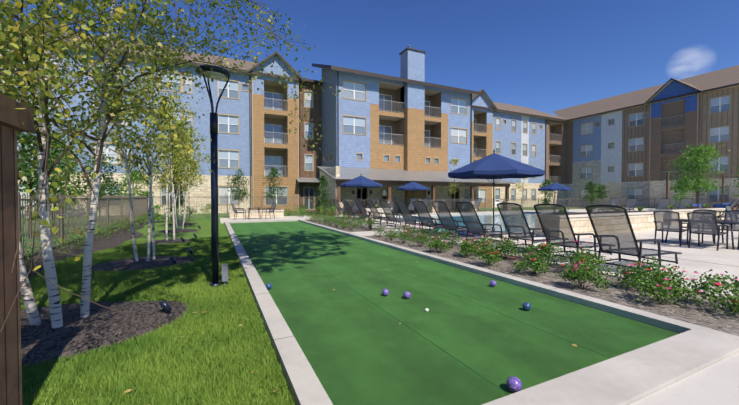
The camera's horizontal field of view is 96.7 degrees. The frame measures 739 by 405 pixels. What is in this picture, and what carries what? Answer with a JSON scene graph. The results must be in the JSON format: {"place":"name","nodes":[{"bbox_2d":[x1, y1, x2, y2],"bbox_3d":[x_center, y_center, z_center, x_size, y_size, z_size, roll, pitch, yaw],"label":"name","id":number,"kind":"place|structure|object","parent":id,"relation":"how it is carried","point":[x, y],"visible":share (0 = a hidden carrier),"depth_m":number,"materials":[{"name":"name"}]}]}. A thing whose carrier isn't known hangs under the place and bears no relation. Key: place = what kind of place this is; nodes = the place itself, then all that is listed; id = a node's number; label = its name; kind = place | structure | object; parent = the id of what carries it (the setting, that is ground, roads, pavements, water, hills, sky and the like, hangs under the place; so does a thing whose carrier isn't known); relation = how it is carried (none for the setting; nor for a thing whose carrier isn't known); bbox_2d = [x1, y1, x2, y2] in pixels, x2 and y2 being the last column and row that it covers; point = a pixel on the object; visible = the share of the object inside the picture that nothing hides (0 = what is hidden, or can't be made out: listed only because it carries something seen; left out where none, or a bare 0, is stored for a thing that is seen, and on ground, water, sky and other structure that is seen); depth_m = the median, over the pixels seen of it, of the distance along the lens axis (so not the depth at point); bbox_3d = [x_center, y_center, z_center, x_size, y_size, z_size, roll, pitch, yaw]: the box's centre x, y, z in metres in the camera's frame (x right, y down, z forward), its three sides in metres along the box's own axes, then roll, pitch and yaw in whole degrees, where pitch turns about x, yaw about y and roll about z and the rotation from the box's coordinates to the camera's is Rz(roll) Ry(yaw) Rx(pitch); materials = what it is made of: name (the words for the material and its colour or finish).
{"place":"outdoors","nodes":[
{"label":"outdoors","id":0,"kind":"place"},
{"bbox_2d":[25,221,164,277],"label":"mulch bed","id":1,"kind":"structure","parent":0,"point":[104,243],"depth_m":10.13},
{"bbox_2d":[21,208,738,315],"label":"rose bushes","id":2,"kind":"object","parent":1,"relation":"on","point":[638,276],"depth_m":6.23,"materials":[{"name":"green plant"}]},
{"bbox_2d":[20,219,296,404],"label":"lawn","id":3,"kind":"structure","parent":0,"point":[205,226],"depth_m":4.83,"materials":[{"name":"green plant"}]},
{"bbox_2d":[0,93,33,404],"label":"wooden post","id":4,"kind":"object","parent":3,"relation":"on","point":[12,120],"depth_m":2.07,"materials":[{"name":"brown wood"}]},
{"bbox_2d":[20,223,201,366],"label":"tree mulch beds","id":5,"kind":"object","parent":3,"relation":"on","point":[98,327],"visible":0.69,"depth_m":3.85,"materials":[{"name":"brown wood"}]},
{"bbox_2d":[71,24,204,260],"bbox_3d":[-4.985,-1.092,7.246,2.423,5.002,2.565,-1,1,-25],"label":"birch tree","id":6,"kind":"object","parent":5,"relation":"on","point":[141,141],"depth_m":7.31,"materials":[{"name":"green plant"}]},
{"bbox_2d":[104,89,201,239],"bbox_3d":[-6.974,-1.304,10.744,2.699,5.289,2.550,-1,1,-25],"label":"birch tree","id":7,"kind":"object","parent":5,"relation":"on","point":[180,157],"depth_m":11.01,"materials":[{"name":"green plant"}]},
{"bbox_2d":[154,149,197,218],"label":"birch tree","id":8,"kind":"object","parent":5,"relation":"on","point":[165,166],"depth_m":20.95,"materials":[{"name":"green plant"}]},
{"bbox_2d":[0,0,352,331],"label":"birch tree","id":9,"kind":"object","parent":5,"relation":"on","point":[14,93],"depth_m":3.61,"materials":[{"name":"green plant"}]},
{"bbox_2d":[152,129,205,222],"bbox_3d":[-10.396,-1.419,17.818,2.708,5.247,2.357,-1,1,-25],"label":"birch tree","id":10,"kind":"object","parent":5,"relation":"on","point":[183,190],"depth_m":17.90,"materials":[{"name":"green plant"}]},
{"bbox_2d":[156,107,210,229],"bbox_3d":[-8.246,-1.536,14.595,2.786,5.609,2.497,-1,1,-25],"label":"birch tree","id":11,"kind":"object","parent":5,"relation":"on","point":[193,159],"depth_m":14.60,"materials":[{"name":"green plant"}]},
{"bbox_2d":[159,225,200,313],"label":"landscape spotlights","id":12,"kind":"object","parent":3,"relation":"on","point":[165,306],"visible":0.83,"depth_m":4.19,"materials":[{"name":"metal"}]},
{"bbox_2d":[195,65,230,285],"bbox_3d":[-2.602,-0.411,5.508,0.550,3.680,0.550,-1,1,-25],"label":"lamp post","id":13,"kind":"object","parent":3,"relation":"on","point":[218,72],"visible":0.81,"depth_m":5.47,"materials":[{"name":"metal"}]},
{"bbox_2d":[37,234,576,404],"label":"fallen leaves","id":14,"kind":"object","parent":3,"relation":"on","point":[128,390],"visible":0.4,"depth_m":3.37,"materials":[{"name":"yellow plant"}]},
{"bbox_2d":[7,24,568,216],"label":"building wing","id":15,"kind":"structure","parent":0,"point":[410,119],"depth_m":32.37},
{"bbox_2d":[21,206,585,254],"bbox_3d":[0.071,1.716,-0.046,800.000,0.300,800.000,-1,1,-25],"label":"ground","id":16,"kind":"structure","parent":0,"point":[193,217],"depth_m":22.06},
{"bbox_2d":[17,132,79,237],"bbox_3d":[-12.633,-0.726,12.130,2.696,4.118,2.886,-1,1,-25],"label":"hedge tree","id":17,"kind":"object","parent":16,"relation":"on","point":[28,173],"depth_m":12.04,"materials":[{"name":"green plant"}]},
{"bbox_2d":[21,132,86,226],"bbox_3d":[-15.138,-1.090,15.890,2.579,4.700,3.181,-1,1,-25],"label":"hedge tree","id":18,"kind":"object","parent":16,"relation":"on","point":[61,175],"depth_m":16.03,"materials":[{"name":"green plant"}]},
{"bbox_2d":[32,149,88,206],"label":"hedge tree","id":19,"kind":"object","parent":16,"relation":"on","point":[74,175],"depth_m":22.62,"materials":[{"name":"green plant"}]},
{"bbox_2d":[66,152,127,221],"bbox_3d":[-16.677,-0.981,20.125,2.936,4.319,2.625,-1,1,-25],"label":"hedge tree","id":20,"kind":"object","parent":16,"relation":"on","point":[108,183],"depth_m":20.15,"materials":[{"name":"green plant"}]},
{"bbox_2d":[116,169,155,213],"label":"hedge tree","id":21,"kind":"object","parent":16,"relation":"on","point":[135,177],"depth_m":24.51,"materials":[{"name":"green plant"}]},
{"bbox_2d":[18,192,323,258],"bbox_3d":[-2.504,0.537,10.332,12.610,1.660,33.060,-1,1,-25],"label":"fence","id":22,"kind":"object","parent":16,"relation":"on","point":[140,204],"visible":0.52,"depth_m":12.72,"materials":[{"name":"metal"}]},
{"bbox_2d":[160,182,189,215],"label":"tree","id":23,"kind":"object","parent":16,"relation":"on","point":[181,201],"depth_m":22.04,"materials":[{"name":"green plant"}]},
{"bbox_2d":[317,166,514,214],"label":"covered patio","id":24,"kind":"structure","parent":16,"relation":"on","point":[435,182],"depth_m":30.43,"materials":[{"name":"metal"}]},
{"bbox_2d":[229,221,679,404],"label":"bocce court","id":25,"kind":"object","parent":16,"relation":"on","point":[357,348],"visible":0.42,"depth_m":3.89,"materials":[{"name":"green carpet"}]},
{"bbox_2d":[265,283,271,289],"bbox_3d":[-1.643,1.364,5.342,0.108,0.108,0.108,-7,2,-16],"label":"bocce ball","id":26,"kind":"object","parent":25,"relation":"on","point":[268,286],"visible":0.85,"depth_m":5.31,"materials":[{"name":"blue plastic"}]},
{"bbox_2d":[382,289,388,295],"bbox_3d":[0.245,1.370,5.009,0.108,0.108,0.108,5,5,44],"label":"bocce ball","id":27,"kind":"object","parent":25,"relation":"on","point":[385,292],"visible":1,"depth_m":4.97,"materials":[{"name":"purple plastic"}]},
{"bbox_2d":[403,291,410,298],"bbox_3d":[0.557,1.373,4.873,0.108,0.108,0.108,1,3,-12],"label":"bocce ball","id":28,"kind":"object","parent":25,"relation":"on","point":[406,294],"visible":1,"depth_m":4.84,"materials":[{"name":"purple plastic"}]},
{"bbox_2d":[254,223,609,394],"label":"turf seams","id":29,"kind":"object","parent":25,"relation":"on","point":[430,341],"visible":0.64,"depth_m":3.89,"materials":[{"name":"green"}]},
{"bbox_2d":[490,280,495,286],"bbox_3d":[2.072,1.360,5.510,0.108,0.108,0.108,-17,54,-43],"label":"bocce ball","id":30,"kind":"object","parent":25,"relation":"on","point":[492,283],"visible":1,"depth_m":5.47,"materials":[{"name":"purple plastic"}]},
{"bbox_2d":[506,376,521,392],"bbox_3d":[1.125,1.415,2.555,0.112,0.112,0.112,16,-13,-28],"label":"bocce ball","id":31,"kind":"object","parent":25,"relation":"on","point":[514,384],"visible":0.98,"depth_m":2.52,"materials":[{"name":"purple plastic"}]},
{"bbox_2d":[522,302,530,310],"bbox_3d":[2.092,1.382,4.368,0.108,0.108,0.108,11,6,-11],"label":"bocce ball","id":32,"kind":"object","parent":25,"relation":"on","point":[526,306],"visible":1,"depth_m":4.33,"materials":[{"name":"blue plastic"}]},
{"bbox_2d":[224,219,738,404],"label":"concrete curb","id":33,"kind":"structure","parent":16,"relation":"on","point":[630,377],"depth_m":2.92,"materials":[{"name":"concrete"}]},
{"bbox_2d":[323,197,736,215],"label":"pool fence","id":34,"kind":"structure","parent":16,"relation":"on","point":[450,203],"depth_m":33.16,"materials":[{"name":"dark bronze metal"}]},
{"bbox_2d":[594,184,608,204],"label":"tree","id":35,"kind":"object","parent":16,"relation":"on","point":[601,191],"depth_m":42.66,"materials":[{"name":"green plant"}]},
{"bbox_2d":[553,65,738,208],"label":"building wing","id":36,"kind":"structure","parent":16,"relation":"on","point":[625,146],"depth_m":40.45,"materials":[{"name":"brown wood"}]},
{"bbox_2d":[311,175,333,210],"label":"tree","id":37,"kind":"object","parent":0,"point":[322,186],"depth_m":25.28,"materials":[{"name":"green plant"}]},
{"bbox_2d":[2,0,738,115],"label":"sky","id":38,"kind":"structure","parent":0,"point":[547,56],"materials":[{"name":"blue"}]},
{"bbox_2d":[395,213,535,231],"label":"pool water","id":39,"kind":"structure","parent":0,"point":[484,219],"depth_m":20.88,"materials":[{"name":"blue liquid"}]},
{"bbox_2d":[219,208,738,404],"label":"pool deck pavement","id":40,"kind":"structure","parent":0,"point":[717,383],"depth_m":7.15,"materials":[{"name":"concrete"}]},
{"bbox_2d":[139,202,336,222],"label":"shrubs","id":41,"kind":"object","parent":40,"relation":"on","point":[208,206],"depth_m":22.59,"materials":[{"name":"green plant"}]},
{"bbox_2d":[231,203,245,218],"bbox_3d":[-8.274,0.552,20.736,0.802,1.037,0.657,0,1,-11],"label":"patio chair","id":42,"kind":"object","parent":40,"relation":"on","point":[234,208],"visible":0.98,"depth_m":20.78,"materials":[{"name":"brown metal"}]},
{"bbox_2d":[248,208,260,218],"bbox_3d":[-7.399,0.702,21.075,0.800,0.723,0.800,-1,1,-25],"label":"patio table","id":43,"kind":"object","parent":40,"relation":"on","point":[253,208],"visible":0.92,"depth_m":20.91,"materials":[{"name":"brown metal"}]},
{"bbox_2d":[262,203,276,218],"bbox_3d":[-6.537,0.538,21.442,0.802,1.037,0.657,-1,1,-43],"label":"patio chair","id":44,"kind":"object","parent":40,"relation":"on","point":[272,208],"visible":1,"depth_m":21.52,"materials":[{"name":"brown metal"}]},
{"bbox_2d":[332,199,363,217],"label":"chaise lounge","id":45,"kind":"object","parent":40,"relation":"on","point":[338,207],"visible":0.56,"depth_m":20.32,"materials":[{"name":"grey metal"}]},
{"bbox_2d":[343,198,362,213],"bbox_3d":[-1.218,0.348,24.100,0.772,1.309,2.090,-1,1,-27],"label":"chaise","id":46,"kind":"object","parent":40,"relation":"on","point":[354,207],"visible":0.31,"depth_m":23.44,"materials":[{"name":"grey metal"}]},
{"bbox_2d":[341,199,375,220],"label":"chaise lounge","id":47,"kind":"object","parent":40,"relation":"on","point":[346,206],"visible":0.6,"depth_m":18.60,"materials":[{"name":"grey metal"}]},
{"bbox_2d":[339,174,382,219],"bbox_3d":[-0.523,-0.367,20.439,2.501,2.880,2.501,-1,1,-25],"label":"umbrella","id":48,"kind":"object","parent":40,"relation":"on","point":[360,181],"visible":0.79,"depth_m":19.76,"materials":[{"name":"blue fabric"}]},
{"bbox_2d":[364,198,376,207],"bbox_3d":[-0.123,0.336,24.728,0.772,1.309,2.090,0,1,-21],"label":"chaise","id":49,"kind":"object","parent":40,"relation":"on","point":[374,200],"visible":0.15,"depth_m":23.94,"materials":[{"name":"grey metal"}]},
{"bbox_2d":[354,199,391,221],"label":"chaise lounge","id":50,"kind":"object","parent":40,"relation":"on","point":[361,208],"visible":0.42,"depth_m":17.07,"materials":[{"name":"grey metal"}]},
{"bbox_2d":[365,199,404,224],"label":"chaise lounge","id":51,"kind":"object","parent":40,"relation":"on","point":[373,209],"visible":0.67,"depth_m":15.74,"materials":[{"name":"grey metal"}]},
{"bbox_2d":[379,200,421,227],"bbox_3d":[1.453,0.526,14.789,2.090,1.309,0.772,-1,1,-29],"label":"chaise lounge","id":52,"kind":"object","parent":40,"relation":"on","point":[387,210],"visible":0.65,"depth_m":14.45,"materials":[{"name":"grey metal"}]},
{"bbox_2d":[397,198,417,212],"bbox_3d":[3.034,0.305,26.335,0.772,1.309,2.090,-1,1,-27],"label":"chaise","id":53,"kind":"object","parent":40,"relation":"on","point":[410,206],"visible":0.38,"depth_m":25.65,"materials":[{"name":"grey metal"}]},
{"bbox_2d":[396,182,429,214],"bbox_3d":[3.493,-0.430,26.326,2.501,2.780,2.501,-1,1,-25],"label":"umbrella","id":54,"kind":"object","parent":40,"relation":"on","point":[412,186],"visible":0.94,"depth_m":25.56,"materials":[{"name":"blue fabric"}]},
{"bbox_2d":[395,200,441,231],"bbox_3d":[2.074,0.557,13.170,2.090,1.309,0.772,-1,1,-26],"label":"chaise lounge","id":55,"kind":"object","parent":40,"relation":"on","point":[407,216],"visible":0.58,"depth_m":12.88,"materials":[{"name":"grey metal"}]},
{"bbox_2d":[415,198,429,212],"bbox_3d":[4.130,0.293,26.963,0.772,1.309,2.090,0,1,-21],"label":"chaise","id":56,"kind":"object","parent":40,"relation":"on","point":[426,201],"visible":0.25,"depth_m":26.17,"materials":[{"name":"grey metal"}]},
{"bbox_2d":[412,201,465,233],"bbox_3d":[2.593,0.576,12.185,2.090,1.309,0.772,-1,1,-29],"label":"chaise lounge","id":57,"kind":"object","parent":40,"relation":"on","point":[424,215],"visible":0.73,"depth_m":11.84,"materials":[{"name":"grey metal"}]},
{"bbox_2d":[447,158,463,212],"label":"young tree","id":58,"kind":"object","parent":40,"relation":"on","point":[452,160],"depth_m":28.70,"materials":[{"name":"green plant"}]},
{"bbox_2d":[431,201,490,238],"bbox_3d":[3.126,0.597,11.140,2.090,1.309,0.772,-1,1,-27],"label":"chaise lounge","id":59,"kind":"object","parent":40,"relation":"on","point":[446,219],"visible":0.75,"depth_m":10.81,"materials":[{"name":"grey metal"}]},
{"bbox_2d":[455,198,470,211],"bbox_3d":[7.918,0.256,28.870,0.772,1.309,2.090,-1,1,-27],"label":"chaise","id":60,"kind":"object","parent":40,"relation":"on","point":[467,199],"visible":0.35,"depth_m":28.07,"materials":[{"name":"grey metal"}]},
{"bbox_2d":[228,207,725,235],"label":"stone planter walls","id":61,"kind":"structure","parent":40,"relation":"on","point":[639,221],"depth_m":14.04,"materials":[{"name":"stone"}]},
{"bbox_2d":[223,168,254,202],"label":"planter tree","id":62,"kind":"object","parent":61,"relation":"on","point":[240,191],"depth_m":22.13,"materials":[{"name":"green plant"}]},
{"bbox_2d":[262,167,284,200],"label":"planter tree","id":63,"kind":"object","parent":61,"relation":"on","point":[274,172],"depth_m":23.16,"materials":[{"name":"green plant"}]},
{"bbox_2d":[375,202,709,210],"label":"shrubs","id":64,"kind":"object","parent":61,"relation":"on","point":[706,205],"visible":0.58,"depth_m":17.24,"materials":[{"name":"green plant"}]},
{"bbox_2d":[667,143,729,207],"bbox_3d":[18.407,-1.508,18.486,2.779,3.676,2.640,-1,1,-25],"label":"tree","id":65,"kind":"object","parent":61,"relation":"on","point":[684,165],"depth_m":18.18,"materials":[{"name":"green plant"}]},
{"bbox_2d":[473,198,481,211],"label":"chaise","id":66,"kind":"object","parent":40,"relation":"on","point":[476,205],"visible":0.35,"depth_m":28.77,"materials":[{"name":"grey metal"}]},
{"bbox_2d":[455,202,518,243],"bbox_3d":[3.603,0.620,9.919,2.090,1.309,0.772,-1,1,-26],"label":"chaise lounge","id":67,"kind":"object","parent":40,"relation":"on","point":[470,218],"visible":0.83,"depth_m":9.63,"materials":[{"name":"brown metal"}]},
{"bbox_2d":[436,226,545,245],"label":"towels","id":68,"kind":"object","parent":40,"relation":"on","point":[537,242],"visible":0.17,"depth_m":8.84,"materials":[{"name":"white fabric"}]},
{"bbox_2d":[448,150,544,237],"bbox_3d":[4.484,-0.338,11.856,3.101,3.150,3.101,-1,1,-25],"label":"umbrella","id":69,"kind":"object","parent":40,"relation":"on","point":[493,166],"visible":0.9,"depth_m":11.16,"materials":[{"name":"blue fabric"}]},
{"bbox_2d":[497,202,545,249],"bbox_3d":[4.334,0.643,8.692,2.090,1.309,0.772,-1,1,-29],"label":"chaise lounge","id":70,"kind":"object","parent":40,"relation":"on","point":[514,220],"visible":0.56,"depth_m":8.32,"materials":[{"name":"grey metal"}]},
{"bbox_2d":[512,162,532,209],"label":"young tree","id":71,"kind":"object","parent":40,"relation":"on","point":[520,182],"depth_m":32.45,"materials":[{"name":"green plant"}]},
{"bbox_2d":[536,178,557,203],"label":"tree","id":72,"kind":"object","parent":40,"relation":"on","point":[544,184],"depth_m":33.25,"materials":[{"name":"green plant"}]},
{"bbox_2d":[538,183,572,203],"bbox_3d":[16.017,-0.470,28.386,2.501,2.780,2.501,-1,1,-25],"label":"umbrella","id":73,"kind":"object","parent":40,"relation":"on","point":[552,187],"visible":0.96,"depth_m":27.83,"materials":[{"name":"blue fabric"}]},
{"bbox_2d":[378,211,737,266],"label":"paving joints","id":74,"kind":"object","parent":40,"relation":"on","point":[613,253],"visible":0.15,"depth_m":10.27,"materials":[{"name":"grey concrete"}]},
{"bbox_2d":[534,203,611,259],"bbox_3d":[4.726,0.665,7.545,2.090,1.309,0.772,-1,1,-29],"label":"chaise lounge","id":75,"kind":"object","parent":40,"relation":"on","point":[555,222],"visible":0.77,"depth_m":7.20,"materials":[{"name":"brown metal"}]},
{"bbox_2d":[582,181,599,204],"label":"tree","id":76,"kind":"object","parent":40,"relation":"on","point":[589,189],"depth_m":36.53,"materials":[{"name":"green plant"}]},
{"bbox_2d":[609,198,619,205],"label":"chaise","id":77,"kind":"object","parent":40,"relation":"on","point":[615,201],"visible":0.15,"depth_m":28.56,"materials":[{"name":"grey metal"}]},
{"bbox_2d":[624,198,636,210],"bbox_3d":[21.094,0.291,27.044,2.090,1.309,0.772,-1,1,-25],"label":"chaise","id":78,"kind":"object","parent":40,"relation":"on","point":[630,204],"visible":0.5,"depth_m":27.33,"materials":[{"name":"grey metal"}]},
{"bbox_2d":[585,205,681,269],"bbox_3d":[5.282,0.685,6.553,2.090,1.309,0.772,-1,1,-25],"label":"chaise lounge","id":79,"kind":"object","parent":40,"relation":"on","point":[612,228],"visible":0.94,"depth_m":6.26,"materials":[{"name":"brown metal"}]},
{"bbox_2d":[654,198,670,208],"bbox_3d":[22.036,0.329,25.056,2.090,1.309,0.772,-1,1,-25],"label":"chaise","id":80,"kind":"object","parent":40,"relation":"on","point":[663,203],"visible":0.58,"depth_m":25.39,"materials":[{"name":"grey metal"}]},
{"bbox_2d":[653,211,688,246],"bbox_3d":[9.083,0.760,9.919,0.802,1.037,0.658,-1,1,-31],"label":"dining chair","id":81,"kind":"object","parent":40,"relation":"on","point":[668,221],"visible":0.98,"depth_m":9.78,"materials":[{"name":"grey metal"}]},
{"bbox_2d":[669,175,694,202],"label":"tree","id":82,"kind":"object","parent":40,"relation":"on","point":[679,192],"depth_m":34.06,"materials":[{"name":"green plant"}]},
{"bbox_2d":[674,198,692,207],"bbox_3d":[22.593,0.352,23.881,2.090,1.309,0.772,-1,1,-25],"label":"chaise","id":83,"kind":"object","parent":40,"relation":"on","point":[684,201],"visible":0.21,"depth_m":24.26,"materials":[{"name":"grey metal"}]},
{"bbox_2d":[679,209,716,242],"bbox_3d":[10.677,0.745,10.674,0.802,1.037,0.658,0,1,-20],"label":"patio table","id":84,"kind":"object","parent":40,"relation":"on","point":[706,210],"visible":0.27,"depth_m":10.70,"materials":[{"name":"brown metal"}]},
{"bbox_2d":[691,204,709,207],"bbox_3d":[28.955,0.510,28.891,2.100,0.800,0.800,-1,1,-25],"label":"outdoor sofa","id":85,"kind":"object","parent":40,"relation":"on","point":[695,206],"visible":0.25,"depth_m":28.86,"materials":[{"name":"blue fabric"}]},
{"bbox_2d":[666,172,735,203],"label":"string light posts","id":86,"kind":"object","parent":40,"relation":"on","point":[667,188],"visible":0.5,"depth_m":31.16,"materials":[{"name":"brown wood"}]},
{"bbox_2d":[665,219,738,249],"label":"dining table","id":87,"kind":"object","parent":40,"relation":"on","point":[718,222],"visible":0.54,"depth_m":9.30,"materials":[{"name":"brown metal"}]},
{"bbox_2d":[687,212,728,250],"bbox_3d":[9.431,0.774,9.186,0.802,1.037,0.657,-1,1,-25],"label":"dining chair","id":88,"kind":"object","parent":40,"relation":"on","point":[699,223],"visible":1,"depth_m":9.06,"materials":[{"name":"grey metal"}]},
{"bbox_2d":[710,204,737,209],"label":"outdoor sofa","id":89,"kind":"object","parent":40,"relation":"on","point":[722,206],"visible":0.23,"depth_m":26.61,"materials":[{"name":"blue fabric"}]},
{"bbox_2d":[713,210,738,243],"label":"dining chair","id":90,"kind":"object","parent":40,"relation":"on","point":[731,215],"visible":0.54,"depth_m":10.17,"materials":[{"name":"brown metal"}]},
{"bbox_2d":[717,199,738,220],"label":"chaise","id":91,"kind":"object","parent":40,"relation":"on","point":[734,203],"visible":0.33,"depth_m":16.94,"materials":[{"name":"grey metal"}]},
{"bbox_2d":[725,205,731,210],"bbox_3d":[16.997,0.660,15.127,0.657,1.037,0.802,-1,1,-25],"label":"lounge chair","id":92,"kind":"object","parent":40,"relation":"on","point":[728,208],"visible":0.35,"depth_m":15.40,"materials":[{"name":"grey metal"}]},
{"bbox_2d":[725,158,738,196],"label":"tree","id":93,"kind":"object","parent":40,"relation":"on","point":[737,173],"visible":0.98,"depth_m":22.91,"materials":[{"name":"green plant"}]},
{"bbox_2d":[305,220,738,335],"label":"bed ground","id":94,"kind":"structure","parent":0,"point":[693,312],"depth_m":5.15,"materials":[{"name":"brown soil"}]},
{"bbox_2d":[368,212,371,229],"bbox_3d":[0.027,0.817,14.746,0.166,0.790,0.170,-1,1,-25],"label":"bollard light","id":95,"kind":"object","parent":94,"relation":"on","point":[370,214],"visible":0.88,"depth_m":14.68,"materials":[{"name":"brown metal"}]}
]}

